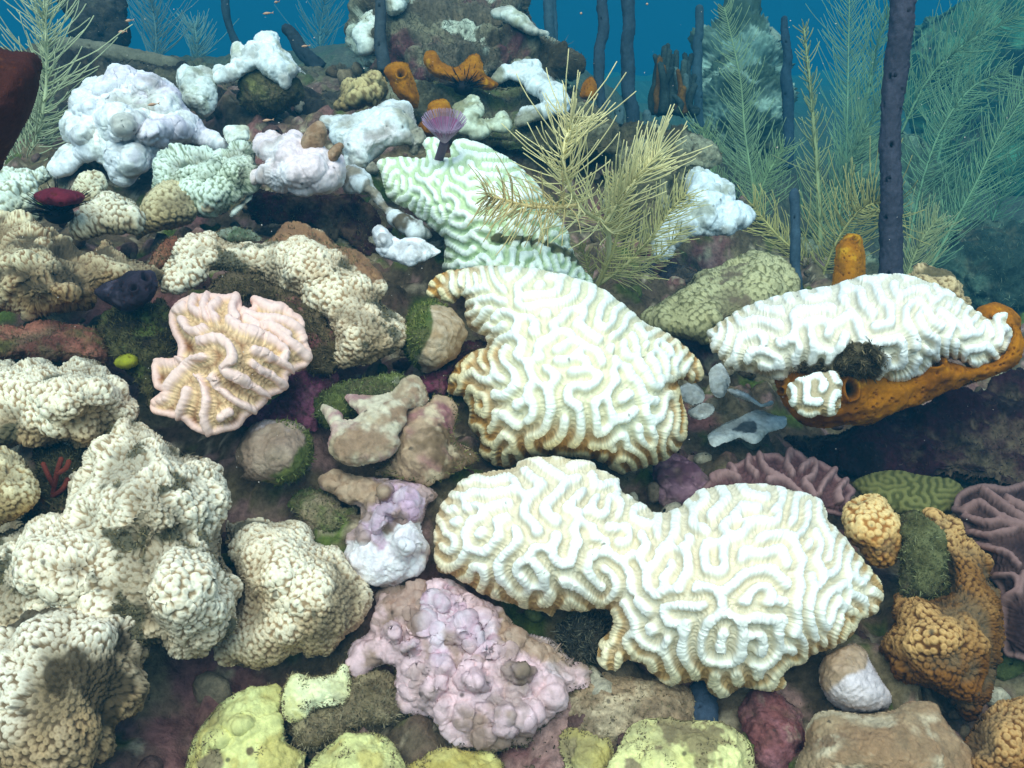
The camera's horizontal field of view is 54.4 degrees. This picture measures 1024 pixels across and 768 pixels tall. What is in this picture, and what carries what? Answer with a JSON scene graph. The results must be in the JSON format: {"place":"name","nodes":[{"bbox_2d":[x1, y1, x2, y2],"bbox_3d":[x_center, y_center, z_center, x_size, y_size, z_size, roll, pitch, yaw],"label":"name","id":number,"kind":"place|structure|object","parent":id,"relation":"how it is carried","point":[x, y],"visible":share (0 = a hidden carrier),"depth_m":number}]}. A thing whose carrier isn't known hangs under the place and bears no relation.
{"place":"outdoors","nodes":[
{"label":"outdoors","id":0,"kind":"place"},
{"bbox_2d":[0,0,968,75],"label":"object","id":1,"kind":"structure","parent":0,"point":[659,23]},
{"bbox_2d":[0,43,1023,767],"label":"terrain","id":2,"kind":"structure","parent":0,"point":[166,717],"depth_m":1.25},
{"bbox_2d":[0,47,42,170],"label":"tube sponge","id":3,"kind":"object","parent":2,"relation":"on","point":[20,72],"visible":1,"depth_m":0.82},
{"bbox_2d":[0,166,52,219],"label":"star coral","id":4,"kind":"object","parent":2,"relation":"on","point":[16,184],"visible":0.68,"depth_m":1.29},
{"bbox_2d":[13,176,91,223],"bbox_3d":[-0.565,-0.227,1.232,0.090,0.060,0.086,0,20,0],"label":"sea urchin","id":5,"kind":"object","parent":2,"relation":"on","point":[52,214],"visible":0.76,"depth_m":1.23},
{"bbox_2d":[21,443,86,522],"bbox_3d":[-0.449,0.094,0.968,0.063,0.061,0.087,0,20,0],"label":"algae","id":6,"kind":"object","parent":2,"relation":"on","point":[33,511],"visible":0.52,"depth_m":0.95},
{"bbox_2d":[0,319,110,364],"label":"encrusted rock","id":7,"kind":"object","parent":2,"relation":"on","point":[40,327],"visible":0.84,"depth_m":1.06},
{"bbox_2d":[0,209,163,322],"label":"star coral","id":8,"kind":"object","parent":7,"relation":"on","point":[42,268],"visible":0.87,"depth_m":1.10},
{"bbox_2d":[0,0,132,160],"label":"sea plume","id":9,"kind":"object","parent":2,"relation":"on","point":[38,121],"visible":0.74,"depth_m":1.70},
{"bbox_2d":[0,356,139,448],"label":"star coral","id":10,"kind":"object","parent":2,"relation":"on","point":[83,402],"visible":0.98,"depth_m":0.94},
{"bbox_2d":[0,606,149,767],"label":"star coral","id":11,"kind":"object","parent":2,"relation":"on","point":[74,687],"visible":0.94,"depth_m":0.78},
{"bbox_2d":[57,0,131,46],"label":"encrusted rock","id":12,"kind":"object","parent":2,"relation":"on","point":[118,10],"visible":0.7,"depth_m":2.49},
{"bbox_2d":[68,190,145,240],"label":"star coral","id":13,"kind":"object","parent":2,"relation":"on","point":[108,212],"visible":0.98,"depth_m":1.25},
{"bbox_2d":[0,417,243,659],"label":"star coral","id":14,"kind":"object","parent":2,"relation":"on","point":[178,594],"visible":0.9,"depth_m":0.84},
{"bbox_2d":[0,445,40,525],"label":"star coral","id":15,"kind":"object","parent":14,"relation":"on","point":[20,491],"visible":1,"depth_m":0.89},
{"bbox_2d":[46,63,227,186],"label":"lobed coral","id":16,"kind":"object","parent":2,"relation":"on","point":[121,131],"visible":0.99,"depth_m":1.58},
{"bbox_2d":[96,297,177,409],"bbox_3d":[-0.394,-0.038,1.084,0.080,0.086,0.163,-14,25,-35],"label":"algae","id":17,"kind":"object","parent":2,"relation":"on","point":[154,315],"visible":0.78,"depth_m":1.07},
{"bbox_2d":[94,270,157,311],"bbox_3d":[-0.409,-0.099,1.059,0.065,0.047,0.082,-9,22,-23],"label":"encrusting sponge","id":18,"kind":"object","parent":17,"relation":"on","point":[131,291],"visible":1,"depth_m":1.04},
{"bbox_2d":[127,0,197,54],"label":"sea plume","id":19,"kind":"object","parent":2,"relation":"on","point":[157,12],"visible":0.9,"depth_m":3.20},
{"bbox_2d":[136,179,197,239],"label":"star coral","id":20,"kind":"object","parent":2,"relation":"on","point":[167,205],"visible":0.91,"depth_m":1.33},
{"bbox_2d":[3,40,340,144],"bbox_3d":[-0.724,-0.545,1.951,0.813,0.246,0.371,0,20,0],"label":"encrusted rock","id":21,"kind":"object","parent":2,"relation":"on","point":[68,56],"visible":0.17,"depth_m":1.97},
{"bbox_2d":[56,36,179,65],"bbox_3d":[-0.829,-0.693,2.099,0.264,0.076,0.046,2,20,5],"label":"rope sponge","id":22,"kind":"object","parent":21,"relation":"on","point":[113,52],"visible":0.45,"depth_m":2.08},
{"bbox_2d":[176,64,217,117],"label":"lobed coral","id":23,"kind":"object","parent":2,"relation":"on","point":[197,86],"visible":0.97,"depth_m":1.74},
{"bbox_2d":[165,5,238,57],"bbox_3d":[-1.143,-1.277,3.641,0.220,0.218,0.199,14,24,34],"label":"sea plume","id":24,"kind":"object","parent":2,"relation":"on","point":[194,48],"visible":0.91,"depth_m":3.60},
{"bbox_2d":[151,139,261,218],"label":"star coral","id":25,"kind":"object","parent":2,"relation":"on","point":[226,172],"visible":0.92,"depth_m":1.37},
{"bbox_2d":[150,290,312,436],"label":"ridged coral","id":26,"kind":"object","parent":2,"relation":"on","point":[206,383],"visible":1,"depth_m":0.98},
{"bbox_2d":[185,683,305,767],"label":"yellow coral","id":27,"kind":"object","parent":2,"relation":"on","point":[248,720],"visible":0.99,"depth_m":0.86},
{"bbox_2d":[236,69,304,116],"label":"encrusted rock","id":28,"kind":"object","parent":2,"relation":"on","point":[259,89],"visible":0.82,"depth_m":1.78},
{"bbox_2d":[212,30,305,89],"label":"lobed coral","id":29,"kind":"object","parent":28,"relation":"on","point":[265,53],"visible":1,"depth_m":1.77},
{"bbox_2d":[207,270,335,374],"bbox_3d":[-0.270,-0.075,1.154,0.203,0.091,0.081,12,23,30],"label":"encrusted rock","id":30,"kind":"object","parent":2,"relation":"on","point":[319,356],"visible":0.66,"depth_m":1.14},
{"bbox_2d":[160,221,406,369],"bbox_3d":[-0.263,-0.115,1.189,0.337,0.133,0.164,9,22,23],"label":"star coral","id":31,"kind":"object","parent":30,"relation":"on","point":[296,259],"visible":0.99,"depth_m":1.15},
{"bbox_2d":[243,370,338,431],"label":"encrusted rock","id":32,"kind":"object","parent":2,"relation":"on","point":[293,403],"visible":0.69,"depth_m":1.09},
{"bbox_2d":[212,517,373,670],"bbox_3d":[-0.209,0.196,0.942,0.157,0.121,0.152,0,20,0],"label":"star coral","id":33,"kind":"object","parent":2,"relation":"on","point":[305,593],"visible":0.98,"depth_m":0.90},
{"bbox_2d":[250,121,345,196],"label":"lobed coral","id":34,"kind":"object","parent":2,"relation":"on","point":[307,163],"visible":0.98,"depth_m":1.34},
{"bbox_2d":[275,0,344,47],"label":"sea plume","id":35,"kind":"object","parent":2,"relation":"on","point":[319,37],"visible":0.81,"depth_m":4.19},
{"bbox_2d":[246,189,380,255],"bbox_3d":[-0.301,-0.248,1.506,0.218,0.088,0.081,4,20,11],"label":"encrusted rock","id":36,"kind":"object","parent":2,"relation":"on","point":[366,211],"visible":0.86,"depth_m":1.48},
{"bbox_2d":[287,487,357,532],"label":"encrusted rock","id":37,"kind":"object","parent":2,"relation":"on","point":[318,505],"visible":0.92,"depth_m":1.00},
{"bbox_2d":[286,669,407,753],"bbox_3d":[-0.145,0.299,0.903,0.109,0.068,0.084,-10,22,-26],"label":"encrusted rock","id":38,"kind":"object","parent":2,"relation":"on","point":[312,735],"visible":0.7,"depth_m":0.88},
{"bbox_2d":[281,664,351,722],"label":"yellow coral","id":39,"kind":"object","parent":38,"relation":"on","point":[316,692],"visible":1,"depth_m":0.89},
{"bbox_2d":[308,732,405,767],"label":"yellow coral","id":40,"kind":"object","parent":2,"relation":"on","point":[371,751],"visible":0.98,"depth_m":0.84},
{"bbox_2d":[313,372,405,428],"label":"encrusted rock","id":41,"kind":"object","parent":2,"relation":"on","point":[343,390],"visible":0.61,"depth_m":1.08},
{"bbox_2d":[333,70,388,111],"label":"star coral","id":42,"kind":"object","parent":2,"relation":"on","point":[369,88],"visible":1,"depth_m":1.66},
{"bbox_2d":[319,99,426,168],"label":"lobed coral","id":43,"kind":"object","parent":2,"relation":"on","point":[366,137],"visible":0.93,"depth_m":1.50},
{"bbox_2d":[318,468,437,586],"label":"lobed coral","id":44,"kind":"object","parent":2,"relation":"on","point":[387,544],"visible":0.98,"depth_m":0.95},
{"bbox_2d":[342,164,431,238],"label":"lobed coral","id":45,"kind":"object","parent":2,"relation":"on","point":[358,180],"visible":0.96,"depth_m":1.40},
{"bbox_2d":[384,61,418,108],"bbox_3d":[-0.187,-0.513,1.707,0.051,0.076,0.088,-11,23,-28],"label":"tube sponge","id":46,"kind":"object","parent":2,"relation":"on","point":[402,82],"visible":0.97,"depth_m":1.68},
{"bbox_2d":[372,225,440,266],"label":"coral","id":47,"kind":"object","parent":2,"relation":"on","point":[390,246],"visible":1,"depth_m":1.29},
{"bbox_2d":[375,395,477,485],"bbox_3d":[-0.086,0.057,1.047,0.100,0.077,0.108,16,25,37],"label":"encrusted rock","id":48,"kind":"object","parent":2,"relation":"on","point":[425,453],"visible":0.97,"depth_m":1.01},
{"bbox_2d":[320,375,428,466],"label":"encrusting coral","id":49,"kind":"object","parent":48,"relation":"on","point":[370,432],"visible":1,"depth_m":1.01},
{"bbox_2d":[420,339,486,394],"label":"encrusted rock","id":50,"kind":"object","parent":2,"relation":"on","point":[447,369],"visible":0.62,"depth_m":1.16},
{"bbox_2d":[401,299,467,372],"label":"encrusted rock","id":51,"kind":"object","parent":50,"relation":"on","point":[440,346],"visible":0.9,"depth_m":1.12},
{"bbox_2d":[408,747,503,767],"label":"yellow coral","id":52,"kind":"object","parent":2,"relation":"on","point":[451,758],"visible":1,"depth_m":0.85},
{"bbox_2d":[344,0,585,87],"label":"encrusted rock","id":53,"kind":"object","parent":2,"relation":"on","point":[558,51],"visible":0.5,"depth_m":2.00},
{"bbox_2d":[374,0,390,73],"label":"rope sponge","id":54,"kind":"object","parent":53,"relation":"on","point":[381,52],"visible":0.9,"depth_m":1.94},
{"bbox_2d":[491,5,548,36],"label":"lobed coral","id":55,"kind":"object","parent":53,"relation":"on","point":[512,16],"visible":1,"depth_m":1.98},
{"bbox_2d":[345,578,591,751],"bbox_3d":[-0.043,0.252,0.916,0.220,0.115,0.130,9,22,24],"label":"lobed coral","id":56,"kind":"object","parent":2,"relation":"on","point":[476,672],"visible":1,"depth_m":0.88},
{"bbox_2d":[452,94,511,139],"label":"lobed coral","id":57,"kind":"object","parent":2,"relation":"on","point":[470,107],"visible":0.89,"depth_m":1.62},
{"bbox_2d":[377,137,592,282],"bbox_3d":[-0.032,-0.235,1.393,0.208,0.183,0.402,-12,23,-30],"label":"brain coral","id":58,"kind":"object","parent":2,"relation":"on","point":[441,197],"visible":0.8,"depth_m":1.32},
{"bbox_2d":[421,108,466,160],"bbox_3d":[-0.092,-0.340,1.385,0.063,0.086,0.098,0,20,0],"label":"feather duster worm","id":59,"kind":"object","parent":58,"relation":"on","point":[444,130],"visible":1,"depth_m":1.38},
{"bbox_2d":[385,76,621,155],"bbox_3d":[-0.028,-0.500,1.841,0.480,0.129,0.211,5,21,13],"label":"encrusted rock","id":60,"kind":"object","parent":2,"relation":"on","point":[496,103],"visible":0.45,"depth_m":1.78},
{"bbox_2d":[423,50,498,89],"bbox_3d":[-0.093,-0.561,1.783,0.137,0.068,0.086,0,20,0],"label":"sponge","id":61,"kind":"object","parent":60,"relation":"on","point":[435,65],"visible":0.93,"depth_m":1.77},
{"bbox_2d":[491,59,569,126],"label":"lobed coral","id":62,"kind":"object","parent":60,"relation":"on","point":[532,76],"visible":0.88,"depth_m":1.75},
{"bbox_2d":[0,0,1023,767],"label":"algal turf","id":63,"kind":"structure","parent":2,"relation":"on","point":[588,636],"depth_m":1.06},
{"bbox_2d":[235,419,313,484],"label":"rock","id":64,"kind":"object","parent":63,"relation":"on","point":[267,450],"visible":0.95,"depth_m":0.98},
{"bbox_2d":[4,61,1023,767],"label":"coral rubble","id":65,"kind":"object","parent":2,"relation":"on","point":[216,687],"visible":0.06,"depth_m":1.19},
{"bbox_2d":[426,265,703,473],"bbox_3d":[0.060,-0.013,1.124,0.330,0.193,0.300,0,20,0],"label":"brain coral","id":66,"kind":"object","parent":2,"relation":"on","point":[550,369],"visible":1,"depth_m":1.05},
{"bbox_2d":[559,727,613,767],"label":"yellow coral","id":67,"kind":"object","parent":2,"relation":"on","point":[588,751],"visible":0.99,"depth_m":0.87},
{"bbox_2d":[467,49,711,290],"bbox_3d":[0.127,-0.254,1.280,0.177,0.341,0.464,17,26,39],"label":"sea plume","id":68,"kind":"object","parent":2,"relation":"on","point":[571,129],"visible":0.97,"depth_m":1.27},
{"bbox_2d":[593,0,609,112],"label":"rope sponge","id":69,"kind":"object","parent":2,"relation":"on","point":[601,41],"visible":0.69,"depth_m":2.09},
{"bbox_2d":[620,0,639,122],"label":"rope sponge","id":70,"kind":"object","parent":2,"relation":"on","point":[631,106],"visible":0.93,"depth_m":2.29},
{"bbox_2d":[568,672,694,740],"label":"encrusted rock","id":71,"kind":"object","parent":2,"relation":"on","point":[677,693],"visible":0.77,"depth_m":0.89},
{"bbox_2d":[433,456,883,698],"bbox_3d":[0.141,0.182,0.946,0.438,0.170,0.242,0,20,0],"label":"brain coral","id":72,"kind":"object","parent":2,"relation":"on","point":[722,591],"visible":1,"depth_m":0.89},
{"bbox_2d":[598,121,721,243],"bbox_3d":[0.243,-0.375,1.840,0.209,0.203,0.284,15,25,35],"label":"encrusted rock","id":73,"kind":"object","parent":2,"relation":"on","point":[704,160],"visible":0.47,"depth_m":1.82},
{"bbox_2d":[641,261,698,283],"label":"encrusted rock","id":74,"kind":"object","parent":2,"relation":"on","point":[670,268],"visible":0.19,"depth_m":1.60},
{"bbox_2d":[650,166,755,261],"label":"lobed coral","id":75,"kind":"object","parent":74,"relation":"on","point":[723,211],"visible":0.8,"depth_m":1.63},
{"bbox_2d":[648,43,700,117],"bbox_3d":[0.383,-0.715,2.350,0.129,0.170,0.211,0,20,0],"label":"sponge","id":76,"kind":"object","parent":2,"relation":"on","point":[672,83],"visible":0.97,"depth_m":2.31},
{"bbox_2d":[652,453,707,506],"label":"rock","id":77,"kind":"object","parent":2,"relation":"on","point":[680,479],"visible":0.77,"depth_m":1.16},
{"bbox_2d":[607,716,754,767],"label":"yellow coral","id":78,"kind":"object","parent":2,"relation":"on","point":[677,743],"visible":1,"depth_m":0.84},
{"bbox_2d":[691,4,704,128],"bbox_3d":[0.486,-0.828,2.598,0.037,0.308,0.134,0,20,0],"label":"rope sponge","id":79,"kind":"object","parent":2,"relation":"on","point":[696,68],"visible":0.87,"depth_m":2.59},
{"bbox_2d":[689,681,718,720],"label":"rope sponge","id":80,"kind":"object","parent":2,"relation":"on","point":[706,706],"visible":0.61,"depth_m":0.91},
{"bbox_2d":[640,249,800,344],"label":"star coral","id":81,"kind":"object","parent":2,"relation":"on","point":[727,288],"visible":0.81,"depth_m":1.42},
{"bbox_2d":[678,106,806,216],"bbox_3d":[0.507,-0.459,2.204,0.294,0.289,0.150,0,20,0],"label":"sea plume","id":82,"kind":"object","parent":2,"relation":"on","point":[769,161],"visible":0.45,"depth_m":2.20},
{"bbox_2d":[687,0,799,163],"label":"coral mound","id":83,"kind":"object","parent":2,"relation":"on","point":[766,43],"visible":0.66,"depth_m":2.91},
{"bbox_2d":[709,0,785,213],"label":"sea plume","id":84,"kind":"object","parent":2,"relation":"on","point":[747,151],"visible":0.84,"depth_m":2.30},
{"bbox_2d":[708,410,786,446],"bbox_3d":[0.300,0.056,1.269,0.132,0.020,0.061,-17,26,-38],"label":"coral flake","id":85,"kind":"object","parent":2,"relation":"on","point":[755,427],"visible":1,"depth_m":1.26},
{"bbox_2d":[737,690,805,767],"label":"encrusted rock","id":86,"kind":"object","parent":2,"relation":"on","point":[772,722],"visible":0.9,"depth_m":0.90},
{"bbox_2d":[702,447,855,517],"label":"ridged coral","id":87,"kind":"object","parent":2,"relation":"on","point":[793,469],"visible":0.61,"depth_m":1.11},
{"bbox_2d":[780,15,793,169],"bbox_3d":[0.691,-0.729,2.497,0.036,0.367,0.148,0,20,0],"label":"rope sponge","id":88,"kind":"object","parent":2,"relation":"on","point":[787,89],"visible":0.9,"depth_m":2.49},
{"bbox_2d":[789,188,802,289],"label":"rope sponge","id":89,"kind":"object","parent":2,"relation":"on","point":[795,245],"visible":0.67,"depth_m":1.61},
{"bbox_2d":[771,19,843,256],"bbox_3d":[0.583,-0.444,1.949,0.111,0.510,0.203,-5,21,-13],"label":"sea plume","id":90,"kind":"object","parent":2,"relation":"on","point":[814,143],"visible":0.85,"depth_m":1.95},
{"bbox_2d":[737,137,930,274],"bbox_3d":[0.587,-0.324,1.850,0.372,0.283,0.201,12,23,31],"label":"sea plume","id":91,"kind":"object","parent":2,"relation":"on","point":[867,202],"visible":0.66,"depth_m":1.81},
{"bbox_2d":[805,0,886,161],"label":"sea plume","id":92,"kind":"object","parent":2,"relation":"on","point":[847,99],"visible":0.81,"depth_m":2.70},
{"bbox_2d":[831,233,865,284],"bbox_3d":[0.503,-0.170,1.484,0.054,0.106,0.088,10,22,26],"label":"tube sponge","id":93,"kind":"object","parent":2,"relation":"on","point":[850,260],"visible":0.56,"depth_m":1.46},
{"bbox_2d":[795,78,905,240],"bbox_3d":[0.797,-0.510,2.426,0.243,0.456,0.214,-14,24,-33],"label":"sea plume","id":94,"kind":"object","parent":2,"relation":"on","point":[859,136],"visible":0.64,"depth_m":2.40},
{"bbox_2d":[819,643,891,712],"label":"smooth stone","id":95,"kind":"object","parent":2,"relation":"on","point":[850,680],"visible":1,"depth_m":0.88},
{"bbox_2d":[797,46,929,235],"bbox_3d":[0.910,-0.609,2.600,0.362,0.519,0.202,-13,24,-32],"label":"sea plume","id":96,"kind":"object","parent":2,"relation":"on","point":[876,109],"visible":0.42,"depth_m":2.60},
{"bbox_2d":[841,493,901,568],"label":"star coral","id":97,"kind":"object","parent":2,"relation":"on","point":[872,534],"visible":0.99,"depth_m":1.01},
{"bbox_2d":[795,701,973,767],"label":"encrusted rock","id":98,"kind":"object","parent":2,"relation":"on","point":[915,734],"visible":1,"depth_m":0.82},
{"bbox_2d":[878,0,916,273],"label":"rope sponge","id":99,"kind":"object","parent":2,"relation":"on","point":[896,63],"visible":0.95,"depth_m":1.58},
{"bbox_2d":[829,131,966,241],"bbox_3d":[1.138,-0.533,2.958,0.428,0.397,0.408,0,20,0],"label":"encrusted rock","id":100,"kind":"object","parent":2,"relation":"on","point":[910,152],"visible":0.14,"depth_m":2.92},
{"bbox_2d":[822,0,939,150],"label":"sea plume","id":101,"kind":"object","parent":100,"relation":"on","point":[879,35],"visible":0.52,"depth_m":3.00},
{"bbox_2d":[919,0,1021,161],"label":"sea plume","id":102,"kind":"object","parent":100,"relation":"on","point":[971,3],"visible":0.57,"depth_m":3.00},
{"bbox_2d":[783,367,1023,485],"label":"encrusted rock","id":103,"kind":"object","parent":2,"relation":"on","point":[955,406],"visible":0.92,"depth_m":1.29},
{"bbox_2d":[775,323,1023,428],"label":"encrusting sponge","id":104,"kind":"object","parent":103,"relation":"on","point":[868,403],"visible":0.66,"depth_m":1.13},
{"bbox_2d":[786,370,842,417],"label":"brain coral","id":105,"kind":"object","parent":104,"relation":"attached to","point":[814,394],"visible":1,"depth_m":1.05},
{"bbox_2d":[707,273,1012,381],"bbox_3d":[0.421,-0.063,1.167,0.377,0.104,0.224,0,20,0],"label":"brain coral","id":106,"kind":"object","parent":104,"relation":"on","point":[916,326],"visible":0.97,"depth_m":1.11},
{"bbox_2d":[853,470,962,515],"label":"brain coral","id":107,"kind":"object","parent":2,"relation":"on","point":[901,491],"visible":0.79,"depth_m":1.13},
{"bbox_2d":[897,509,950,598],"bbox_3d":[0.423,0.178,1.012,0.062,0.082,0.108,4,20,10],"label":"algae clump","id":108,"kind":"object","parent":2,"relation":"on","point":[920,521],"visible":0.83,"depth_m":0.98},
{"bbox_2d":[903,186,965,274],"bbox_3d":[0.831,-0.285,2.009,0.155,0.222,0.121,0,20,0],"label":"sea plume","id":109,"kind":"object","parent":2,"relation":"on","point":[935,233],"visible":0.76,"depth_m":2.00},
{"bbox_2d":[907,262,971,305],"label":"star coral","id":110,"kind":"object","parent":2,"relation":"on","point":[944,278],"visible":0.36,"depth_m":1.33},
{"bbox_2d":[879,507,1005,722],"bbox_3d":[0.426,0.229,0.974,0.108,0.156,0.214,13,24,32],"label":"star coral","id":111,"kind":"object","parent":2,"relation":"on","point":[951,648],"visible":0.97,"depth_m":0.92},
{"bbox_2d":[875,22,1023,255],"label":"sea plume","id":112,"kind":"object","parent":2,"relation":"on","point":[1004,72],"visible":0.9,"depth_m":2.40},
{"bbox_2d":[901,0,1023,133],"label":"sea plume","id":113,"kind":"object","parent":2,"relation":"on","point":[917,95],"visible":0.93,"depth_m":2.69},
{"bbox_2d":[902,0,1023,195],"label":"encrusted rock","id":114,"kind":"object","parent":2,"relation":"on","point":[928,26],"visible":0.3,"depth_m":3.89},
{"bbox_2d":[923,64,1023,267],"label":"sea plume","id":115,"kind":"object","parent":2,"relation":"on","point":[978,177],"visible":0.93,"depth_m":2.20},
{"bbox_2d":[927,79,1023,206],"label":"sea plume","id":116,"kind":"object","parent":2,"relation":"on","point":[948,144],"visible":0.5,"depth_m":3.19},
{"bbox_2d":[929,113,1023,227],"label":"sea plume","id":117,"kind":"object","parent":2,"relation":"on","point":[996,213],"visible":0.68,"depth_m":2.90},
{"bbox_2d":[934,218,1023,314],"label":"encrusted rock","id":118,"kind":"object","parent":2,"relation":"on","point":[984,266],"visible":0.69,"depth_m":2.30},
{"bbox_2d":[951,481,1023,661],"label":"ridged coral","id":119,"kind":"object","parent":2,"relation":"on","point":[993,515],"visible":0.95,"depth_m":1.03},
{"bbox_2d":[964,695,1023,767],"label":"star coral","id":120,"kind":"object","parent":2,"relation":"on","point":[994,737],"visible":0.94,"depth_m":0.83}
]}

